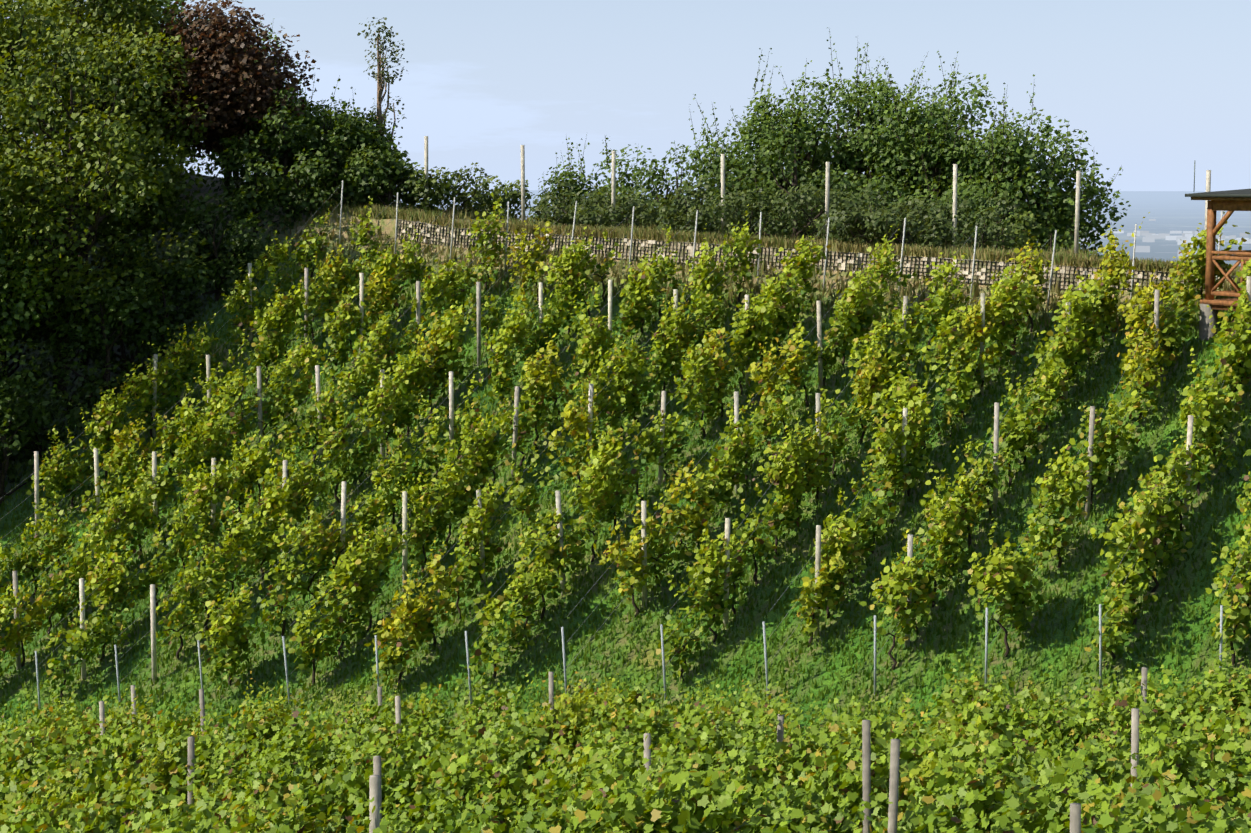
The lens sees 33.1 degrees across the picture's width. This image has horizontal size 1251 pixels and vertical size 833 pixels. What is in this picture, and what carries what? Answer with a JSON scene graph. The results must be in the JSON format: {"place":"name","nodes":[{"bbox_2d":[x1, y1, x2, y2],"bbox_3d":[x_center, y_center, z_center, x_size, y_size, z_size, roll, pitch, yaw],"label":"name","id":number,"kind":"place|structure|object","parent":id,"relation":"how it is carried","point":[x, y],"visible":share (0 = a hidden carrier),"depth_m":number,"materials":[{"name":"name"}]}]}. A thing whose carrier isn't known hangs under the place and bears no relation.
{"place":"outdoors","nodes":[
{"label":"outdoors","id":0,"kind":"place"},
{"bbox_2d":[0,147,1250,749],"bbox_3d":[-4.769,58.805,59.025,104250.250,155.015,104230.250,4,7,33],"label":"terrain","id":1,"kind":"structure","parent":0,"point":[1168,211],"depth_m":49.33,"materials":[{"name":"green plant"}]},
{"bbox_2d":[0,0,1118,503],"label":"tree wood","id":2,"kind":"object","parent":1,"relation":"on","point":[218,292],"visible":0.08,"depth_m":68.19,"materials":[{"name":"brown plant"}]},
{"bbox_2d":[0,0,430,494],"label":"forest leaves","id":3,"kind":"object","parent":2,"relation":"attached to","point":[131,197],"visible":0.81,"depth_m":66.64,"materials":[{"name":"green plant"}]},
{"bbox_2d":[130,0,319,170],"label":"red tree leaves","id":4,"kind":"object","parent":2,"relation":"attached to","point":[255,90],"visible":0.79,"depth_m":71.34,"materials":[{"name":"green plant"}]},
{"bbox_2d":[318,17,1130,257],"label":"bushes","id":5,"kind":"object","parent":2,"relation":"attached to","point":[981,203],"visible":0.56,"depth_m":70.08,"materials":[{"name":"green plant"}]},
{"bbox_2d":[0,254,1248,697],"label":"vine trunks","id":6,"kind":"object","parent":1,"relation":"on","point":[1112,654],"visible":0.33,"depth_m":51.82,"materials":[{"name":"brown plant"}]},
{"bbox_2d":[0,189,1250,697],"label":"grapevines","id":7,"kind":"object","parent":6,"relation":"on","point":[1092,315],"visible":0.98,"depth_m":51.74,"materials":[{"name":"green plant"}]},
{"bbox_2d":[35,181,1222,708],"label":"end posts","id":8,"kind":"object","parent":1,"relation":"on","point":[661,625],"visible":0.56,"depth_m":48.15,"materials":[{"name":"metal"}]},
{"bbox_2d":[12,136,1250,832],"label":"trellis posts","id":9,"kind":"object","parent":1,"relation":"on","point":[866,784],"visible":0.52,"depth_m":50.01,"materials":[{"name":"grey wood"}]},
{"bbox_2d":[0,189,1250,686],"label":"trellis wires","id":10,"kind":"object","parent":9,"relation":"attached to","point":[586,427],"visible":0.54,"depth_m":52.03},
{"bbox_2d":[229,190,1193,270],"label":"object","id":11,"kind":"structure","parent":1,"relation":"on","point":[377,212],"depth_m":64.28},
{"bbox_2d":[519,219,1250,256],"bbox_3d":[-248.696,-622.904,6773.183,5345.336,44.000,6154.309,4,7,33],"label":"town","id":12,"kind":"object","parent":1,"relation":"on","point":[1187,236],"visible":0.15,"depth_m":5614.61},
{"bbox_2d":[1199,303,1217,340],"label":"gazebo piers","id":13,"kind":"structure","parent":1,"relation":"on","point":[1205,327],"depth_m":50.22,"materials":[{"name":"grey concrete"}]},
{"bbox_2d":[1191,197,1250,310],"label":"gazebo","id":14,"kind":"object","parent":1,"relation":"on","point":[1230,205],"visible":0.88,"depth_m":49.89,"materials":[{"name":"brown wood"}]},
{"bbox_2d":[1185,160,1250,196],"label":"roof","id":15,"kind":"structure","parent":14,"relation":"attached to","point":[1238,193],"depth_m":49.42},
{"bbox_2d":[1,0,1250,190],"label":"sky","id":16,"kind":"structure","parent":0,"point":[1156,88],"materials":[{"name":"blue"}]},
{"bbox_2d":[252,206,1246,328],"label":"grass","id":17,"kind":"structure","parent":0,"point":[907,291],"depth_m":61.19,"materials":[{"name":"green plant"}]},
{"bbox_2d":[397,219,1239,290],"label":"wall","id":18,"kind":"structure","parent":0,"point":[835,261],"depth_m":60.81,"materials":[{"name":"beige stone"}]},
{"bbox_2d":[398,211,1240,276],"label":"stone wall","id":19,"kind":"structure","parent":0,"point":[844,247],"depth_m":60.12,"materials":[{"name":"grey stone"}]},
{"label":"vine trunks","id":20,"kind":"object","parent":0,"visible":0},
{"bbox_2d":[0,650,1250,832],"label":"vines","id":21,"kind":"object","parent":20,"relation":"on","point":[718,769],"visible":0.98,"depth_m":26.77,"materials":[{"name":"green plant"}]}
]}

